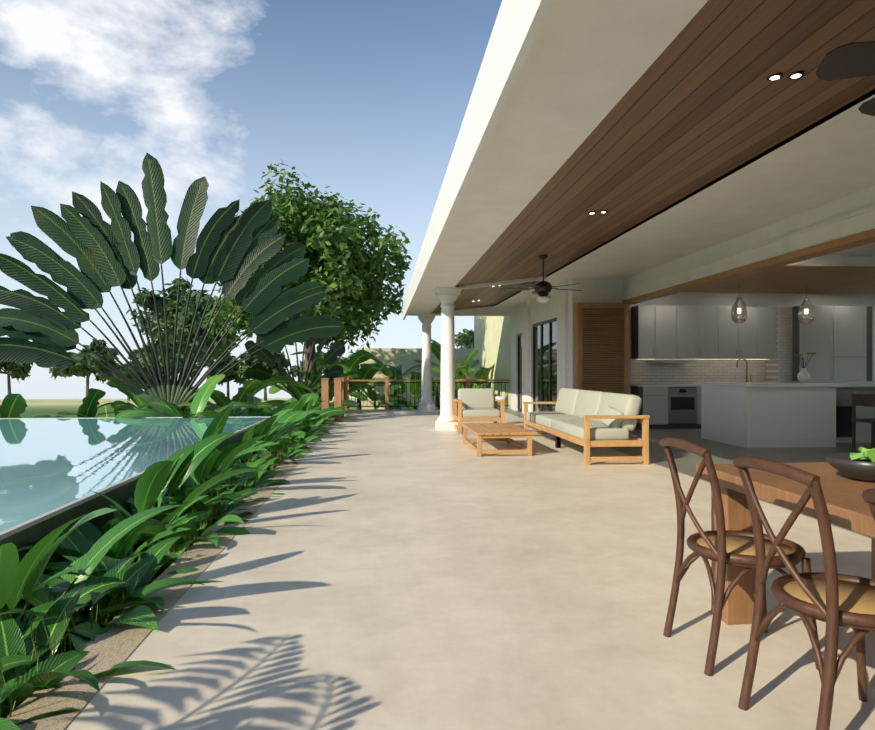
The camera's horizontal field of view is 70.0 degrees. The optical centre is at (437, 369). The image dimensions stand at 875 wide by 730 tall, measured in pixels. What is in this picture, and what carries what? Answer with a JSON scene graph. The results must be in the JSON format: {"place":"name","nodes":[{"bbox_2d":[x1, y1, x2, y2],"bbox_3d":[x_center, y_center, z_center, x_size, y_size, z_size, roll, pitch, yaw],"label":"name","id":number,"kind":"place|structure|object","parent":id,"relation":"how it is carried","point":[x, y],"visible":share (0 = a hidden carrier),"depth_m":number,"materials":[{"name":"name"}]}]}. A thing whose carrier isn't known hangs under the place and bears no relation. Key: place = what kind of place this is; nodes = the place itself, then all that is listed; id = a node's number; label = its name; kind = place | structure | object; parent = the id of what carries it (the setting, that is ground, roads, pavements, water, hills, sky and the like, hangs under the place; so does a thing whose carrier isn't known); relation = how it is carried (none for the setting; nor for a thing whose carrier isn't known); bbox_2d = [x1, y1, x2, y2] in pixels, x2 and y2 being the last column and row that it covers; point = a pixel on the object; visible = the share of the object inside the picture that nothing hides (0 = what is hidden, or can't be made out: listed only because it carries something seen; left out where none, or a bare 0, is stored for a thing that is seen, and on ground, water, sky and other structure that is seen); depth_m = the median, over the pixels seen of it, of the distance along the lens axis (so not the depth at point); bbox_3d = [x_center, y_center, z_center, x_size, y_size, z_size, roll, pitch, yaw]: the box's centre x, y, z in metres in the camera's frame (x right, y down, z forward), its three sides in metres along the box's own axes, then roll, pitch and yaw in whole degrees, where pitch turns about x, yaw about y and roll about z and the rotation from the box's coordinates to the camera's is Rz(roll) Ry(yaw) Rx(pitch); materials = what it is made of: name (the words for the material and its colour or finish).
{"place":"outdoors","nodes":[
{"label":"outdoors","id":0,"kind":"place"},
{"bbox_2d":[0,417,268,531],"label":"pool water","id":1,"kind":"structure","parent":0,"point":[48,464],"depth_m":7.05,"materials":[{"name":"blue liquid"}]},
{"bbox_2d":[0,398,401,417],"bbox_3d":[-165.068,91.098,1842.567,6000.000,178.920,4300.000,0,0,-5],"label":"terrain","id":2,"kind":"structure","parent":0,"point":[44,406],"depth_m":53.34,"materials":[{"name":"green plant"}]},
{"bbox_2d":[0,362,33,393],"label":"tree","id":3,"kind":"object","parent":2,"relation":"on","point":[17,371],"visible":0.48,"depth_m":121.79,"materials":[{"name":"green plant"}]},
{"bbox_2d":[0,393,56,417],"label":"banana plant","id":4,"kind":"object","parent":2,"relation":"on","point":[13,405],"visible":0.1,"depth_m":12.16,"materials":[{"name":"green plant"}]},
{"bbox_2d":[49,338,118,396],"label":"tree","id":5,"kind":"object","parent":2,"relation":"on","point":[75,368],"visible":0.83,"depth_m":120.72,"materials":[{"name":"green plant"}]},
{"bbox_2d":[52,388,143,417],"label":"banana plant","id":6,"kind":"object","parent":2,"relation":"on","point":[88,406],"visible":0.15,"depth_m":12.70,"materials":[{"name":"green plant"}]},
{"bbox_2d":[57,404,145,417],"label":"banana plant","id":7,"kind":"object","parent":2,"relation":"on","point":[105,411],"visible":0.1,"depth_m":12.93,"materials":[{"name":"green plant"}]},
{"bbox_2d":[108,361,142,400],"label":"tree","id":8,"kind":"object","parent":2,"relation":"on","point":[124,372],"visible":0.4,"depth_m":161.37,"materials":[{"name":"green plant"}]},
{"bbox_2d":[0,416,270,573],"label":"pool wall","id":9,"kind":"structure","parent":2,"relation":"on","point":[36,529],"depth_m":4.48,"materials":[{"name":"tile"}]},
{"bbox_2d":[97,380,198,416],"bbox_3d":[-6.658,0.982,14.438,1.844,1.511,2.237,0,0,-40],"label":"banana plant","id":10,"kind":"object","parent":2,"relation":"on","point":[123,406],"visible":0.15,"depth_m":14.15,"materials":[{"name":"green plant"}]},
{"bbox_2d":[128,348,178,387],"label":"tree","id":11,"kind":"object","parent":2,"relation":"on","point":[136,353],"visible":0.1,"depth_m":125.67,"materials":[{"name":"green plant"}]},
{"bbox_2d":[0,393,337,729],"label":"planter plants","id":12,"kind":"object","parent":2,"relation":"on","point":[75,565],"visible":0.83,"depth_m":3.62,"materials":[{"name":"green plant"}]},
{"bbox_2d":[5,417,335,729],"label":"soil","id":13,"kind":"structure","parent":2,"relation":"on","point":[117,643],"depth_m":2.83,"materials":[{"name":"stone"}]},
{"bbox_2d":[138,335,202,377],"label":"tree","id":14,"kind":"object","parent":2,"relation":"on","point":[170,358],"visible":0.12,"depth_m":118.43,"materials":[{"name":"green plant"}]},
{"bbox_2d":[0,153,344,413],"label":"travellers palm","id":15,"kind":"object","parent":2,"relation":"on","point":[232,253],"visible":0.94,"depth_m":13.70,"materials":[{"name":"green plant"}]},
{"bbox_2d":[126,277,240,385],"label":"tree","id":16,"kind":"object","parent":2,"relation":"on","point":[171,302],"visible":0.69,"depth_m":43.31,"materials":[{"name":"green plant"}]},
{"bbox_2d":[115,374,262,417],"bbox_3d":[-5.301,0.921,12.665,2.426,1.634,2.470,0,0,26],"label":"banana plant","id":17,"kind":"object","parent":2,"relation":"on","point":[201,398],"visible":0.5,"depth_m":12.95,"materials":[{"name":"green plant"}]},
{"bbox_2d":[196,354,246,397],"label":"tree","id":18,"kind":"object","parent":2,"relation":"on","point":[231,375],"visible":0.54,"depth_m":131.80,"materials":[{"name":"green plant"}]},
{"bbox_2d":[178,401,273,418],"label":"banana plant","id":19,"kind":"object","parent":2,"relation":"on","point":[208,410],"visible":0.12,"depth_m":13.30,"materials":[{"name":"green plant"}]},
{"bbox_2d":[183,376,295,412],"bbox_3d":[-4.792,0.947,14.847,2.467,1.583,2.368,0,0,44],"label":"banana plant","id":20,"kind":"object","parent":2,"relation":"on","point":[251,387],"visible":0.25,"depth_m":14.46,"materials":[{"name":"green plant"}]},
{"bbox_2d":[206,393,318,421],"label":"banana plant","id":21,"kind":"object","parent":2,"relation":"on","point":[252,399],"visible":0.1,"depth_m":13.16,"materials":[{"name":"green plant"}]},
{"bbox_2d":[236,351,300,400],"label":"tree","id":22,"kind":"object","parent":2,"relation":"on","point":[251,361],"visible":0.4,"depth_m":127.00,"materials":[{"name":"green plant"}]},
{"bbox_2d":[244,290,344,399],"bbox_3d":[-4.207,-0.295,19.154,0.519,4.266,4.879,0,0,21],"label":"travellers palm","id":23,"kind":"object","parent":2,"relation":"on","point":[258,371],"visible":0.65,"depth_m":19.02,"materials":[{"name":"green plant"}]},
{"bbox_2d":[273,392,333,417],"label":"banana plant","id":24,"kind":"object","parent":2,"relation":"on","point":[331,395],"visible":0.06,"depth_m":17.18,"materials":[{"name":"green plant"}]},
{"bbox_2d":[199,160,412,402],"bbox_3d":[-4.785,-2.676,23.201,7.663,9.240,7.753,0,0,-5],"label":"tree","id":25,"kind":"object","parent":2,"relation":"on","point":[344,266],"visible":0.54,"depth_m":21.52,"materials":[{"name":"green plant"}]},
{"bbox_2d":[265,384,359,419],"bbox_3d":[-3.190,1.041,15.761,2.442,1.395,1.982,0,0,-5],"label":"banana plant","id":26,"kind":"object","parent":2,"relation":"on","point":[299,391],"visible":0.25,"depth_m":15.31,"materials":[{"name":"green plant"}]},
{"bbox_2d":[269,371,359,393],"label":"banana plant","id":27,"kind":"object","parent":2,"relation":"on","point":[273,389],"visible":0.21,"depth_m":19.93,"materials":[{"name":"green plant"}]},
{"bbox_2d":[283,393,346,420],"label":"banana plant","id":28,"kind":"object","parent":2,"relation":"on","point":[332,412],"visible":0.21,"depth_m":14.59,"materials":[{"name":"green plant"}]},
{"bbox_2d":[299,351,347,394],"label":"tree","id":29,"kind":"object","parent":2,"relation":"on","point":[339,360],"visible":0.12,"depth_m":146.76,"materials":[{"name":"green plant"}]},
{"bbox_2d":[290,376,375,401],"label":"banana plant","id":30,"kind":"object","parent":2,"relation":"on","point":[331,386],"visible":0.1,"depth_m":18.05,"materials":[{"name":"green plant"}]},
{"bbox_2d":[290,350,400,395],"bbox_3d":[-3.329,0.511,23.972,4.011,2.455,3.528,0,0,-35],"label":"banana plant","id":31,"kind":"object","parent":2,"relation":"on","point":[352,363],"visible":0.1,"depth_m":23.56,"materials":[{"name":"green plant"}]},
{"bbox_2d":[343,349,358,360],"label":"tree","id":32,"kind":"object","parent":2,"relation":"on","point":[353,354],"visible":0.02,"depth_m":155.13,"materials":[{"name":"green plant"}]},
{"bbox_2d":[317,354,407,409],"bbox_3d":[-2.660,0.590,21.811,3.069,2.296,4.139,0,0,-29],"label":"banana plant","id":33,"kind":"object","parent":2,"relation":"on","point":[367,372],"visible":0.54,"depth_m":21.55,"materials":[{"name":"green plant"}]},
{"bbox_2d":[349,383,413,409],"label":"banana plant","id":34,"kind":"object","parent":2,"relation":"on","point":[371,394],"visible":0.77,"depth_m":20.39,"materials":[{"name":"green plant"}]},
{"bbox_2d":[349,355,440,395],"bbox_3d":[-1.633,0.604,23.261,3.083,2.268,3.684,0,0,-23],"label":"banana plant","id":35,"kind":"object","parent":2,"relation":"on","point":[392,373],"visible":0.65,"depth_m":23.30,"materials":[{"name":"green plant"}]},
{"bbox_2d":[375,373,439,409],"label":"banana plant","id":36,"kind":"object","parent":2,"relation":"on","point":[418,386],"visible":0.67,"depth_m":20.74,"materials":[{"name":"green plant"}]},
{"bbox_2d":[359,348,473,408],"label":"boundary wall","id":37,"kind":"structure","parent":2,"relation":"on","point":[385,355],"depth_m":29.92,"materials":[{"name":"stone"}]},
{"bbox_2d":[411,360,467,408],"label":"banana plant","id":38,"kind":"object","parent":2,"relation":"on","point":[457,369],"visible":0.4,"depth_m":22.54,"materials":[{"name":"green plant"}]},
{"bbox_2d":[414,339,479,408],"bbox_3d":[0.801,0.227,24.726,3.544,3.023,3.507,0,0,-5],"label":"banana plant","id":39,"kind":"object","parent":2,"relation":"on","point":[469,362],"visible":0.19,"depth_m":24.14,"materials":[{"name":"green plant"}]},
{"bbox_2d":[455,329,473,347],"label":"tree","id":40,"kind":"object","parent":2,"relation":"on","point":[463,340],"visible":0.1,"depth_m":71.39,"materials":[{"name":"green plant"}]},
{"bbox_2d":[434,371,496,397],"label":"banana plant","id":41,"kind":"object","parent":2,"relation":"on","point":[457,376],"visible":0.25,"depth_m":20.95,"materials":[{"name":"green plant"}]},
{"bbox_2d":[455,360,492,387],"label":"banana plant","id":42,"kind":"object","parent":2,"relation":"on","point":[485,371],"visible":0.19,"depth_m":22.52,"materials":[{"name":"green plant"}]},
{"bbox_2d":[0,0,501,398],"label":"sky","id":43,"kind":"structure","parent":0,"point":[368,100],"materials":[{"name":"blue"}]},
{"bbox_2d":[65,406,874,729],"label":"terrace floor","id":44,"kind":"structure","parent":0,"point":[393,570],"depth_m":3.22,"materials":[{"name":"concrete"}]},
{"bbox_2d":[321,377,508,421],"bbox_3d":[-1.337,0.723,18.170,6.861,1.030,3.363,0,0,-46],"label":"terrace railing","id":45,"kind":"object","parent":44,"relation":"on","point":[341,386],"visible":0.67,"depth_m":19.02,"materials":[{"name":"brown wood"}]},
{"bbox_2d":[418,314,435,410],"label":"column","id":46,"kind":"structure","parent":44,"relation":"on","point":[426,403],"depth_m":18.86,"materials":[{"name":"white paint"}]},
{"bbox_2d":[434,287,461,429],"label":"column","id":47,"kind":"structure","parent":44,"relation":"on","point":[447,297],"depth_m":12.78,"materials":[{"name":"white paint"}]},
{"bbox_2d":[453,398,504,433],"bbox_3d":[0.810,0.918,12.417,0.920,0.640,0.860,0,0,-5],"label":"armchair frame","id":48,"kind":"object","parent":44,"relation":"on","point":[459,418],"visible":0.69,"depth_m":12.02,"materials":[{"name":"brown wood"}]},
{"bbox_2d":[458,388,494,407],"bbox_3d":[0.786,0.608,12.686,0.740,0.444,0.254,0,0,-5],"label":"back cushion","id":49,"kind":"object","parent":48,"relation":"on","point":[476,397],"visible":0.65,"depth_m":12.60,"materials":[{"name":"beige fabric"}]},
{"bbox_2d":[462,408,499,417],"bbox_3d":[0.819,0.858,12.318,0.750,0.160,0.640,0,0,-5],"label":"seat cushion","id":50,"kind":"object","parent":48,"relation":"on","point":[480,412],"visible":0.71,"depth_m":12.01,"materials":[{"name":"beige fabric"}]},
{"bbox_2d":[462,423,533,456],"bbox_3d":[0.891,1.068,9.664,0.822,0.340,1.600,0,0,-5],"label":"coffee table","id":51,"kind":"object","parent":44,"relation":"on","point":[506,432],"visible":0.98,"depth_m":9.11,"materials":[{"name":"brown wood"}]},
{"bbox_2d":[523,402,649,464],"bbox_3d":[2.172,0.918,9.829,0.870,0.640,3.520,0,0,-5],"label":"sofa frame","id":52,"kind":"object","parent":44,"relation":"on","point":[587,443],"visible":0.54,"depth_m":8.12,"materials":[{"name":"brown wood"}]},
{"bbox_2d":[526,412,582,427],"bbox_3d":[1.992,0.856,10.653,0.620,0.165,1.665,0,0,-5],"label":"seat cushion","id":53,"kind":"object","parent":52,"relation":"on","point":[544,420],"visible":0.46,"depth_m":10.29,"materials":[{"name":"beige fabric"}]},
{"bbox_2d":[555,388,579,415],"bbox_3d":[2.327,0.578,10.954,0.279,0.483,1.087,0,0,-5],"label":"back cushion","id":54,"kind":"object","parent":52,"relation":"on","point":[566,400],"visible":0.73,"depth_m":10.83,"materials":[{"name":"beige fabric"}]},
{"bbox_2d":[573,390,604,420],"bbox_3d":[2.426,0.578,9.851,0.279,0.483,1.087,0,0,-5],"label":"back cushion","id":55,"kind":"object","parent":52,"relation":"on","point":[587,402],"visible":0.62,"depth_m":9.77,"materials":[{"name":"beige fabric"}]},
{"bbox_2d":[550,419,628,439],"bbox_3d":[2.142,0.856,8.985,0.620,0.165,1.665,0,0,-5],"label":"seat cushion","id":56,"kind":"object","parent":52,"relation":"on","point":[575,428],"visible":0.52,"depth_m":8.32,"materials":[{"name":"beige fabric"}]},
{"bbox_2d":[600,406,623,427],"bbox_3d":[2.361,0.658,8.440,0.209,0.303,0.454,0,0,-5],"label":"sofa pillow","id":57,"kind":"object","parent":56,"relation":"on","point":[612,423],"visible":0.67,"depth_m":8.33,"materials":[{"name":"beige fabric"}]},
{"bbox_2d":[596,392,641,430],"bbox_3d":[2.524,0.578,8.749,0.279,0.483,1.087,0,0,-5],"label":"back cushion","id":58,"kind":"object","parent":52,"relation":"on","point":[627,404],"visible":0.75,"depth_m":8.29,"materials":[{"name":"beige fabric"}]},
{"bbox_2d":[573,302,628,393],"bbox_3d":[3.430,-0.082,13.093,1.100,2.600,0.298,0,0,-5],"label":"louvre door","id":59,"kind":"structure","parent":44,"relation":"on","point":[600,347],"depth_m":12.97,"materials":[{"name":"brown wood"}]},
{"bbox_2d":[474,186,874,413],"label":"house walls","id":60,"kind":"structure","parent":44,"relation":"on","point":[844,225],"depth_m":13.20,"materials":[{"name":"white paint"}]},
{"bbox_2d":[518,317,556,411],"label":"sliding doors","id":61,"kind":"structure","parent":60,"relation":"attached to","point":[544,361],"depth_m":15.86,"materials":[{"name":"black glass"}]},
{"bbox_2d":[403,0,874,319],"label":"ceiling","id":62,"kind":"structure","parent":60,"relation":"on","point":[556,81],"depth_m":5.24,"materials":[{"name":"white paint"}]},
{"bbox_2d":[432,0,874,312],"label":"wooden ceiling boards","id":63,"kind":"object","parent":62,"relation":"attached to","point":[702,102],"visible":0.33,"depth_m":4.65,"materials":[{"name":"brown wood"}]},
{"bbox_2d":[499,254,582,302],"bbox_3d":[1.725,-1.463,10.186,1.390,0.780,1.349,0,0,-5],"label":"ceiling fan","id":64,"kind":"object","parent":63,"relation":"hanging from","point":[543,288],"visible":0.96,"depth_m":10.07,"materials":[{"name":"brown metal"}]},
{"bbox_2d":[477,71,803,300],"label":"recessed lights","id":65,"kind":"object","parent":63,"relation":"in","point":[779,75],"visible":0.9,"depth_m":3.90},
{"bbox_2d":[815,41,874,115],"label":"ceiling fan","id":66,"kind":"object","parent":63,"relation":"attached to","point":[852,60],"visible":1,"depth_m":2.81,"materials":[{"name":"brown metal"}]},
{"bbox_2d":[683,255,874,293],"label":"ceiling","id":67,"kind":"structure","parent":60,"relation":"on","point":[834,274],"depth_m":10.33,"materials":[{"name":"brown wood"}]},
{"bbox_2d":[731,281,747,323],"bbox_3d":[5.095,-1.138,10.543,0.250,0.728,0.250,0,0,-5],"label":"pendant lantern","id":68,"kind":"object","parent":67,"relation":"hanging from","point":[739,312],"visible":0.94,"depth_m":10.46,"materials":[{"name":"clear glass"}]},
{"bbox_2d":[798,282,814,323],"bbox_3d":[6.290,-1.138,10.650,0.250,0.728,0.250,0,0,-5],"label":"pendant lantern","id":69,"kind":"object","parent":67,"relation":"hanging from","point":[806,313],"visible":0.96,"depth_m":10.57,"materials":[{"name":"clear glass"}]},
{"bbox_2d":[659,437,820,676],"bbox_3d":[1.302,0.770,2.738,0.568,0.943,0.450,0,0,-5],"label":"dining chair","id":70,"kind":"object","parent":44,"relation":"on","point":[721,546],"visible":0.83,"depth_m":2.62,"materials":[{"name":"brown wood"}]},
{"bbox_2d":[630,305,871,428],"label":"kitchen cabinets","id":71,"kind":"object","parent":44,"relation":"on","point":[678,353],"visible":0.67,"depth_m":13.23,"materials":[{"name":"grey wood"}]},
{"bbox_2d":[696,462,874,624],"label":"dining table","id":72,"kind":"object","parent":44,"relation":"on","point":[848,507],"visible":0.5,"depth_m":2.90,"materials":[{"name":"brown wood"}]},
{"bbox_2d":[825,446,874,481],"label":"bowl","id":73,"kind":"object","parent":72,"relation":"on","point":[859,466],"visible":1,"depth_m":2.70,"materials":[{"name":"grey ceramic"}]},
{"bbox_2d":[733,456,874,729],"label":"dining chair","id":74,"kind":"object","parent":44,"relation":"on","point":[832,598],"visible":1,"depth_m":2.06,"materials":[{"name":"brown wood"}]},
{"bbox_2d":[851,394,874,449],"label":"indoor chair","id":75,"kind":"object","parent":44,"relation":"on","point":[859,399],"visible":0.9,"depth_m":9.58,"materials":[{"name":"brown wood"}]},
{"bbox_2d":[862,488,874,521],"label":"dining chair","id":76,"kind":"object","parent":44,"relation":"on","point":[868,496],"visible":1,"depth_m":1.67,"materials":[{"name":"brown wood"}]},
{"bbox_2d":[496,396,504,399],"bbox_3d":[1.239,0.568,12.335,0.120,0.060,0.400,0,0,-5],"label":"armchair towel","id":77,"kind":"object","parent":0,"point":[500,398],"visible":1,"depth_m":12.14,"materials":[{"name":"white fabric"}]},
{"bbox_2d":[530,413,563,423],"bbox_3d":[1.923,0.848,10.896,0.555,0.161,0.370,0,0,-5],"label":"sofa throw","id":78,"kind":"object","parent":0,"point":[534,415],"visible":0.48,"depth_m":10.86,"materials":[{"name":"grey fabric"}]},
{"bbox_2d":[696,381,874,447],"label":"kitchen island","id":79,"kind":"structure","parent":0,"point":[773,414],"depth_m":9.92,"materials":[{"name":"white stone"}]},
{"bbox_2d":[736,358,751,381],"bbox_3d":[5.357,0.007,10.917,0.274,0.422,0.056,0,0,-5],"label":"faucet","id":80,"kind":"object","parent":79,"relation":"on","point":[746,380],"visible":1,"depth_m":10.91,"materials":[{"name":"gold metal"}]},
{"bbox_2d":[793,352,815,381],"bbox_3d":[6.214,-0.036,10.673,0.334,0.507,0.339,0,0,-24],"label":"vase","id":81,"kind":"object","parent":79,"relation":"on","point":[803,375],"visible":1,"depth_m":10.60,"materials":[{"name":"white ceramic"}]},
{"bbox_2d":[863,403,874,406],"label":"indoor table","id":82,"kind":"object","parent":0,"point":[869,404],"visible":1,"depth_m":9.02,"materials":[{"name":"brown wood"}]}
]}

